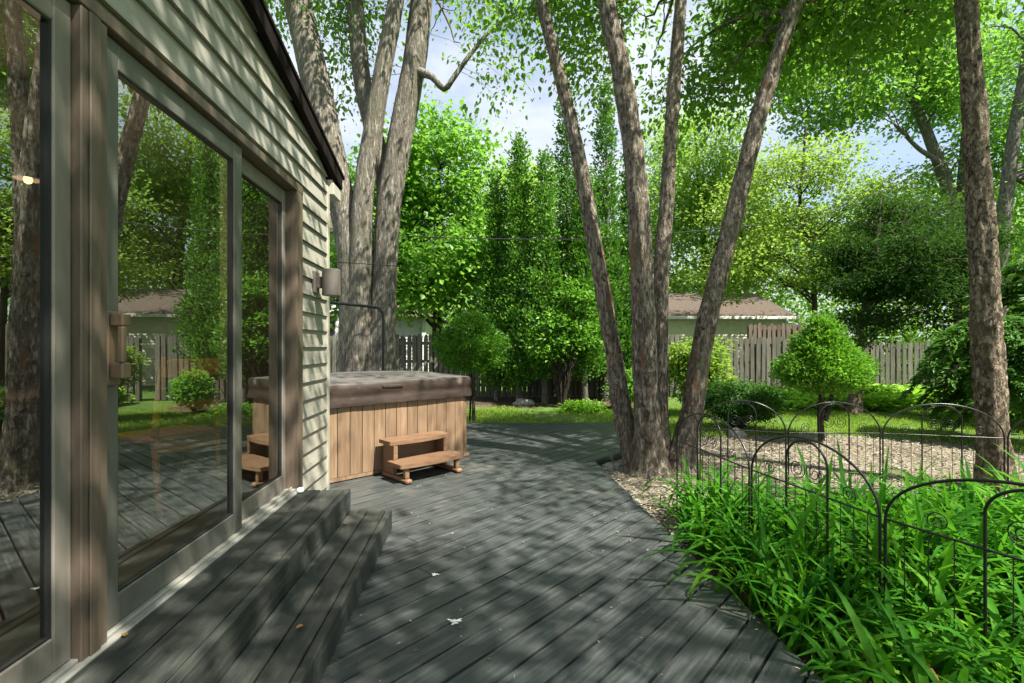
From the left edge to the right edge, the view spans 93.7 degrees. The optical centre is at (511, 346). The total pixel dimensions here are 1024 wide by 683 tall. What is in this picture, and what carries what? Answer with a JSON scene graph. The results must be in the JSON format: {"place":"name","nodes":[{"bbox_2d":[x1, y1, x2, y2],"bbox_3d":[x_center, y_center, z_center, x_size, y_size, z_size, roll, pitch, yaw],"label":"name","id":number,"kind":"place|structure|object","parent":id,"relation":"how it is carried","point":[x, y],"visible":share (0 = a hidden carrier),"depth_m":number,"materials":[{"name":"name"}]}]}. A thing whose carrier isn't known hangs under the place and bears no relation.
{"place":"outdoors","nodes":[
{"label":"outdoors","id":0,"kind":"place"},
{"bbox_2d":[332,262,428,269],"bbox_3d":[-2.566,-1.579,9.022,1.802,0.388,3.794,0,0,44],"label":"utility cable","id":1,"kind":"object","parent":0,"point":[379,264],"visible":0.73,"depth_m":8.24,"materials":[{"name":"rubber"}]},
{"bbox_2d":[330,225,759,239],"bbox_3d":[-0.154,-2.535,10.600,11.264,0.341,0.021,0,0,0],"label":"utility cable","id":2,"kind":"object","parent":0,"point":[554,239],"visible":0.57,"depth_m":10.59,"materials":[{"name":"rubber"}]},
{"bbox_2d":[268,0,1023,346],"label":"sky","id":3,"kind":"structure","parent":0,"point":[540,113],"materials":[{"name":"white"}]},
{"bbox_2d":[460,352,1023,451],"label":"lawn","id":4,"kind":"structure","parent":0,"point":[541,414],"depth_m":9.01,"materials":[{"name":"plant"}]},
{"bbox_2d":[0,0,344,682],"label":"house","id":5,"kind":"structure","parent":4,"relation":"on","point":[174,203],"depth_m":2.57,"materials":[{"name":"plastic"}]},
{"bbox_2d":[12,85,39,183],"bbox_3d":[-2.218,-0.974,2.200,0.104,0.453,0.104,0,0,0],"label":"pendant lamp","id":6,"kind":"object","parent":5,"relation":"hanging from","point":[26,174],"visible":0.94,"depth_m":2.20,"materials":[{"name":"white metal"}]},
{"bbox_2d":[0,386,129,500],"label":"dining table","id":7,"kind":"object","parent":5,"relation":"on","point":[14,395],"visible":0.27,"depth_m":2.73,"materials":[{"name":"brown wood"}]},
{"bbox_2d":[0,0,302,682],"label":"patio door","id":8,"kind":"structure","parent":5,"relation":"in","point":[85,51],"depth_m":1.59,"materials":[{"name":"metal"}]},
{"bbox_2d":[118,357,219,518],"bbox_3d":[-2.212,0.539,3.125,0.529,0.956,0.440,0,0,25],"label":"dining chair","id":9,"kind":"object","parent":5,"relation":"on","point":[180,439],"visible":0.72,"depth_m":3.00,"materials":[{"name":"brown wood"}]},
{"bbox_2d":[312,268,340,296],"bbox_3d":[-1.460,-0.509,3.796,0.200,0.208,0.140,0,0,-4],"label":"wall lamp","id":10,"kind":"object","parent":5,"relation":"attached to","point":[328,282],"visible":1,"depth_m":3.74,"materials":[{"name":"grey metal"}]},
{"bbox_2d":[330,215,448,371],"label":"neighbour house","id":11,"kind":"structure","parent":4,"relation":"on","point":[405,330],"depth_m":17.89,"materials":[{"name":"paint"}]},
{"bbox_2d":[330,314,337,341],"bbox_3d":[-6.700,-0.670,17.458,0.700,1.100,0.048,0,0,0],"label":"window","id":12,"kind":"structure","parent":11,"relation":"in","point":[335,324],"depth_m":17.43,"materials":[{"name":"white paint"}]},
{"bbox_2d":[264,0,592,371],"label":"old tree","id":13,"kind":"object","parent":4,"relation":"on","point":[382,162],"visible":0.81,"depth_m":8.87,"materials":[{"name":"brown plant"}]},
{"bbox_2d":[330,83,541,371],"bbox_3d":[-2.931,-2.991,14.347,7.569,8.850,5.382,0,0,12],"label":"maple tree","id":14,"kind":"object","parent":4,"relation":"on","point":[447,277],"visible":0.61,"depth_m":13.15,"materials":[{"name":"green plant"}]},
{"bbox_2d":[425,308,515,422],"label":"topiary tree","id":15,"kind":"object","parent":4,"relation":"on","point":[490,342],"visible":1,"depth_m":8.52,"materials":[{"name":"green plant"}]},
{"bbox_2d":[330,333,679,396],"bbox_3d":[-1.446,0.603,13.158,12.112,1.953,0.134,0,0,-1],"label":"wooden fence","id":16,"kind":"object","parent":4,"relation":"on","point":[414,343],"visible":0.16,"depth_m":13.11,"materials":[{"name":"wood"}]},
{"bbox_2d":[444,147,625,357],"bbox_3d":[0.993,-3.210,19.407,8.952,9.279,6.049,0,0,0],"label":"maple tree","id":17,"kind":"object","parent":4,"relation":"on","point":[506,179],"visible":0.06,"depth_m":18.36,"materials":[{"name":"green plant"}]},
{"bbox_2d":[467,392,633,407],"bbox_3d":[-1.273,1.374,12.648,9.905,0.001,4.237,0,0,0],"label":"hedge bed","id":18,"kind":"object","parent":4,"relation":"on","point":[485,401],"visible":0.09,"depth_m":12.10,"materials":[{"name":"soil"}]},
{"bbox_2d":[467,165,520,400],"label":"arborvitae","id":19,"kind":"object","parent":18,"relation":"on","point":[490,288],"visible":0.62,"depth_m":12.21,"materials":[{"name":"green plant"}]},
{"bbox_2d":[491,126,548,399],"bbox_3d":[0.126,-2.043,12.004,1.462,6.951,1.444,0,0,-27],"label":"arborvitae","id":20,"kind":"object","parent":18,"relation":"on","point":[520,199],"visible":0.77,"depth_m":11.85,"materials":[{"name":"green plant"}]},
{"bbox_2d":[512,398,534,405],"bbox_3d":[0.273,1.335,11.306,0.539,0.249,0.318,0,0,0],"label":"stone","id":21,"kind":"object","parent":18,"relation":"on","point":[523,402],"visible":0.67,"depth_m":11.19,"materials":[{"name":"grey stone"}]},
{"bbox_2d":[508,144,574,403],"bbox_3d":[0.761,-1.739,11.764,1.738,6.341,1.640,0,0,0],"label":"arborvitae","id":22,"kind":"object","parent":18,"relation":"on","point":[544,219],"visible":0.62,"depth_m":11.52,"materials":[{"name":"green plant"}]},
{"bbox_2d":[545,80,591,400],"bbox_3d":[1.428,-2.728,12.390,1.641,8.322,1.594,0,0,0],"label":"arborvitae","id":23,"kind":"object","parent":18,"relation":"on","point":[564,182],"visible":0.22,"depth_m":12.18,"materials":[{"name":"green plant"}]},
{"bbox_2d":[551,162,611,401],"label":"arborvitae","id":24,"kind":"object","parent":18,"relation":"on","point":[583,365],"visible":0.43,"depth_m":11.33,"materials":[{"name":"green plant"}]},
{"bbox_2d":[586,74,631,400],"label":"arborvitae","id":25,"kind":"object","parent":18,"relation":"on","point":[608,201],"visible":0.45,"depth_m":12.03,"materials":[{"name":"green plant"}]},
{"bbox_2d":[611,148,646,373],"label":"arborvitae","id":26,"kind":"object","parent":18,"relation":"on","point":[627,359],"visible":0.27,"depth_m":12.31,"materials":[{"name":"green plant"}]},
{"bbox_2d":[519,271,604,405],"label":"young maple","id":27,"kind":"object","parent":4,"relation":"on","point":[561,386],"visible":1,"depth_m":10.83,"materials":[{"name":"green plant"}]},
{"bbox_2d":[553,397,612,413],"bbox_3d":[1.481,1.248,10.220,1.221,0.416,1.070,0,0,0],"label":"shrub","id":28,"kind":"object","parent":4,"relation":"on","point":[582,406],"visible":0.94,"depth_m":10.06,"materials":[{"name":"green plant"}]},
{"bbox_2d":[597,456,621,464],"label":"deck joists","id":29,"kind":"object","parent":4,"relation":"on","point":[612,459],"depth_m":5.73,"materials":[{"name":"black wood"}]},
{"bbox_2d":[319,422,821,682],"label":"deck","id":30,"kind":"structure","parent":29,"relation":"on","point":[520,599],"depth_m":2.59,"materials":[{"name":"grey wood"}]},
{"bbox_2d":[65,489,350,682],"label":"deck step","id":31,"kind":"object","parent":30,"relation":"on","point":[205,625],"visible":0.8,"depth_m":1.91,"materials":[{"name":"grey wood"}]},
{"bbox_2d":[296,487,303,492],"bbox_3d":[-1.466,0.991,3.325,0.052,0.036,0.051,0,0,0],"label":"door stop","id":32,"kind":"object","parent":31,"relation":"on","point":[300,490],"depth_m":3.31,"materials":[{"name":"white paint"}]},
{"bbox_2d":[219,509,391,682],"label":"deck step","id":33,"kind":"object","parent":30,"relation":"on","point":[320,600],"visible":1,"depth_m":2.12,"materials":[{"name":"grey wood"}]},
{"bbox_2d":[330,301,471,482],"bbox_3d":[-2.021,0.321,5.902,2.327,1.952,2.456,0,0,-44],"label":"hot tub","id":34,"kind":"object","parent":30,"relation":"on","point":[369,410],"visible":0.56,"depth_m":5.00,"materials":[{"name":"brown wood"}]},
{"bbox_2d":[379,430,463,484],"bbox_3d":[-0.912,1.113,4.909,0.760,0.371,0.500,0,0,-44],"label":"spa step","id":35,"kind":"object","parent":30,"relation":"on","point":[405,453],"visible":1,"depth_m":4.88,"materials":[{"name":"wood"}]},
{"bbox_2d":[447,618,461,624],"bbox_3d":[-0.267,1.296,2.274,0.068,0.001,0.058,0,0,-26],"label":"white splash","id":36,"kind":"object","parent":30,"relation":"on","point":[454,621],"visible":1,"depth_m":2.27,"materials":[{"name":"paint"}]},
{"bbox_2d":[336,427,799,682],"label":"leaf litter","id":37,"kind":"object","parent":30,"relation":"on","point":[563,592],"visible":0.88,"depth_m":2.51,"materials":[{"name":"plant"}]},
{"bbox_2d":[600,367,633,404],"bbox_3d":[2.483,0.904,10.591,1.147,0.963,1.151,0,0,0],"label":"shrub","id":38,"kind":"object","parent":4,"relation":"on","point":[630,383],"visible":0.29,"depth_m":10.47,"materials":[{"name":"green plant"}]},
{"bbox_2d":[668,335,740,402],"bbox_3d":[3.644,0.521,9.578,1.851,1.730,1.618,0,0,0],"label":"lime shrub","id":39,"kind":"object","parent":4,"relation":"on","point":[678,361],"visible":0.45,"depth_m":9.37,"materials":[{"name":"green plant"}]},
{"bbox_2d":[618,87,811,294],"bbox_3d":[10.823,-6.160,26.662,11.737,15.199,8.163,0,0,0],"label":"locust tree","id":40,"kind":"object","parent":4,"relation":"on","point":[723,167],"visible":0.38,"depth_m":25.37,"materials":[{"name":"green plant"}]},
{"bbox_2d":[432,137,1023,375],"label":"distant woods","id":41,"kind":"object","parent":4,"relation":"on","point":[823,307],"depth_m":25.69,"materials":[{"name":"green plant"}]},
{"bbox_2d":[668,293,799,381],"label":"garage","id":42,"kind":"structure","parent":4,"relation":"on","point":[734,320],"depth_m":18.50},
{"bbox_2d":[675,374,797,428],"bbox_3d":[3.730,0.915,8.031,1.927,0.951,1.494,0,0,0],"label":"yew shrub","id":43,"kind":"object","parent":4,"relation":"on","point":[762,394],"visible":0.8,"depth_m":7.76,"materials":[{"name":"green plant"}]},
{"bbox_2d":[690,336,786,386],"bbox_3d":[6.178,0.634,13.107,2.554,1.891,0.133,0,0,2],"label":"wooden fence","id":44,"kind":"object","parent":4,"relation":"on","point":[756,362],"visible":0.47,"depth_m":13.04,"materials":[{"name":"grey wood"}]},
{"bbox_2d":[747,322,804,370],"bbox_3d":[7.828,0.420,14.207,1.652,2.320,0.134,0,0,4],"label":"wooden fence","id":45,"kind":"object","parent":4,"relation":"on","point":[768,332],"visible":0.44,"depth_m":14.17,"materials":[{"name":"brown wood"}]},
{"bbox_2d":[600,434,1023,545],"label":"mulch bed","id":46,"kind":"object","parent":4,"relation":"on","point":[622,477],"visible":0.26,"depth_m":5.61,"materials":[{"name":"beige wood"}]},
{"bbox_2d":[602,462,614,469],"bbox_3d":[1.094,1.358,5.417,0.144,0.108,0.122,0,0,0],"label":"stone","id":47,"kind":"object","parent":46,"relation":"on","point":[609,466],"visible":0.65,"depth_m":5.38,"materials":[{"name":"grey stone"}]},
{"bbox_2d":[614,463,621,467],"bbox_3d":[1.210,1.365,5.501,0.109,0.080,0.081,0,0,0],"label":"stone","id":48,"kind":"object","parent":46,"relation":"on","point":[617,465],"visible":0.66,"depth_m":5.47,"materials":[{"name":"grey stone"}]},
{"bbox_2d":[435,0,1017,480],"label":"clump tree","id":49,"kind":"object","parent":46,"relation":"on","point":[647,444],"visible":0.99,"depth_m":5.56,"materials":[{"name":"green plant"}]},
{"bbox_2d":[729,427,746,438],"bbox_3d":[3.426,1.331,7.298,0.258,0.223,0.232,0,0,0],"label":"stone","id":50,"kind":"object","parent":46,"relation":"on","point":[742,434],"visible":0.48,"depth_m":7.23,"materials":[{"name":"grey stone"}]},
{"bbox_2d":[700,400,786,496],"bbox_3d":[2.150,0.987,4.491,0.736,0.986,0.015,0,0,20],"label":"garden fence panel","id":51,"kind":"object","parent":46,"relation":"on","point":[755,420],"visible":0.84,"depth_m":4.48,"materials":[{"name":"black metal"}]},
{"bbox_2d":[767,310,883,441],"bbox_3d":[4.617,0.443,6.998,1.683,1.981,1.497,0,0,0],"label":"topiary tree","id":52,"kind":"object","parent":46,"relation":"on","point":[828,354],"visible":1,"depth_m":6.78,"materials":[{"name":"green plant"}]},
{"bbox_2d":[788,402,880,496],"bbox_3d":[2.920,0.987,4.351,0.829,0.986,0.016,0,0,1],"label":"garden fence panel","id":53,"kind":"object","parent":46,"relation":"on","point":[826,433],"visible":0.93,"depth_m":4.35,"materials":[{"name":"black metal"}]},
{"bbox_2d":[676,526,1021,682],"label":"planting bed","id":54,"kind":"object","parent":46,"relation":"on","point":[805,658],"depth_m":2.53,"materials":[{"name":"soil"}]},
{"bbox_2d":[676,413,749,534],"bbox_3d":[1.451,0.987,3.545,0.015,0.986,0.969,0,0,-8],"label":"garden fence panel","id":55,"kind":"object","parent":54,"relation":"on","point":[735,433],"visible":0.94,"depth_m":3.46,"materials":[{"name":"black metal"}]},
{"bbox_2d":[751,435,881,632],"bbox_3d":[1.606,0.987,2.625,0.015,0.986,0.876,0,0,-11],"label":"garden fence panel","id":56,"kind":"object","parent":54,"relation":"on","point":[828,498],"visible":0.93,"depth_m":2.48,"materials":[{"name":"black metal"}]},
{"bbox_2d":[630,435,1023,682],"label":"daylily foliage","id":57,"kind":"object","parent":54,"relation":"on","point":[792,588],"visible":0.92,"depth_m":2.35,"materials":[{"name":"green plant"}]},
{"bbox_2d":[822,537,1008,680],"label":"dead leaves","id":58,"kind":"object","parent":54,"relation":"on","point":[928,665],"visible":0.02,"depth_m":1.96,"materials":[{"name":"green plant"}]},
{"bbox_2d":[884,478,1023,682],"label":"garden fence panel","id":59,"kind":"object","parent":54,"relation":"on","point":[984,548],"visible":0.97,"depth_m":1.85,"materials":[{"name":"black metal"}]},
{"bbox_2d":[700,0,1019,491],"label":"shade tree","id":60,"kind":"object","parent":46,"relation":"on","point":[988,359],"visible":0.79,"depth_m":4.59,"materials":[{"name":"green plant"}]},
{"bbox_2d":[882,403,1004,497],"bbox_3d":[3.780,0.987,4.221,0.901,0.986,0.016,0,0,15],"label":"garden fence panel","id":61,"kind":"object","parent":46,"relation":"on","point":[945,405],"visible":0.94,"depth_m":4.22,"materials":[{"name":"black metal"}]},
{"bbox_2d":[1007,419,1023,496],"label":"garden fence panel","id":62,"kind":"object","parent":46,"relation":"on","point":[1010,430],"visible":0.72,"depth_m":4.09,"materials":[{"name":"black metal"}]},
{"bbox_2d":[669,111,964,370],"bbox_3d":[9.830,-2.719,15.503,10.319,9.226,5.724,0,0,0],"label":"dogwood tree","id":63,"kind":"object","parent":4,"relation":"on","point":[737,269],"visible":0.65,"depth_m":15.20,"materials":[{"name":"green plant"}]},
{"bbox_2d":[800,122,1005,221],"bbox_3d":[12.191,-5.499,14.000,7.592,3.722,0.021,0,0,0],"label":"utility cable","id":64,"kind":"object","parent":63,"relation":"attached to","point":[895,177],"visible":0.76,"depth_m":13.99,"materials":[{"name":"rubber"}]},
{"bbox_2d":[715,383,973,409],"bbox_3d":[8.503,1.128,11.447,7.779,0.591,2.889,0,0,0],"label":"ground cover","id":65,"kind":"object","parent":4,"relation":"on","point":[877,395],"visible":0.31,"depth_m":10.43,"materials":[{"name":"green plant"}]},
{"bbox_2d":[683,0,1023,323],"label":"ash tree","id":66,"kind":"object","parent":4,"relation":"on","point":[932,90],"visible":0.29,"depth_m":19.62,"materials":[{"name":"green plant"}]},
{"bbox_2d":[784,180,1023,414],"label":"hemlock tree","id":67,"kind":"object","parent":4,"relation":"on","point":[937,249],"visible":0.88,"depth_m":9.44,"materials":[{"name":"green plant"}]},
{"bbox_2d":[850,341,960,387],"bbox_3d":[12.869,0.705,12.907,8.361,1.749,0.133,0,0,3],"label":"wooden fence","id":68,"kind":"object","parent":4,"relation":"on","point":[892,365],"visible":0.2,"depth_m":13.00,"materials":[{"name":"wood"}]},
{"bbox_2d":[897,315,1023,431],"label":"weeping hemlock","id":69,"kind":"object","parent":4,"relation":"on","point":[949,348],"visible":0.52,"depth_m":6.84,"materials":[{"name":"green plant"}]},
{"bbox_2d":[918,0,1023,316],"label":"ash tree","id":70,"kind":"object","parent":4,"relation":"on","point":[1012,173],"visible":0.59,"depth_m":13.08,"materials":[{"name":"green plant"}]},
{"bbox_2d":[800,125,1023,225],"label":"utility cable","id":71,"kind":"object","parent":70,"relation":"attached to","point":[899,183],"visible":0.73,"depth_m":13.19,"materials":[{"name":"rubber"}]},
{"bbox_2d":[947,260,1023,422],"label":"hemlock tree","id":72,"kind":"object","parent":4,"relation":"on","point":[1016,297],"visible":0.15,"depth_m":8.61,"materials":[{"name":"green plant"}]}
]}

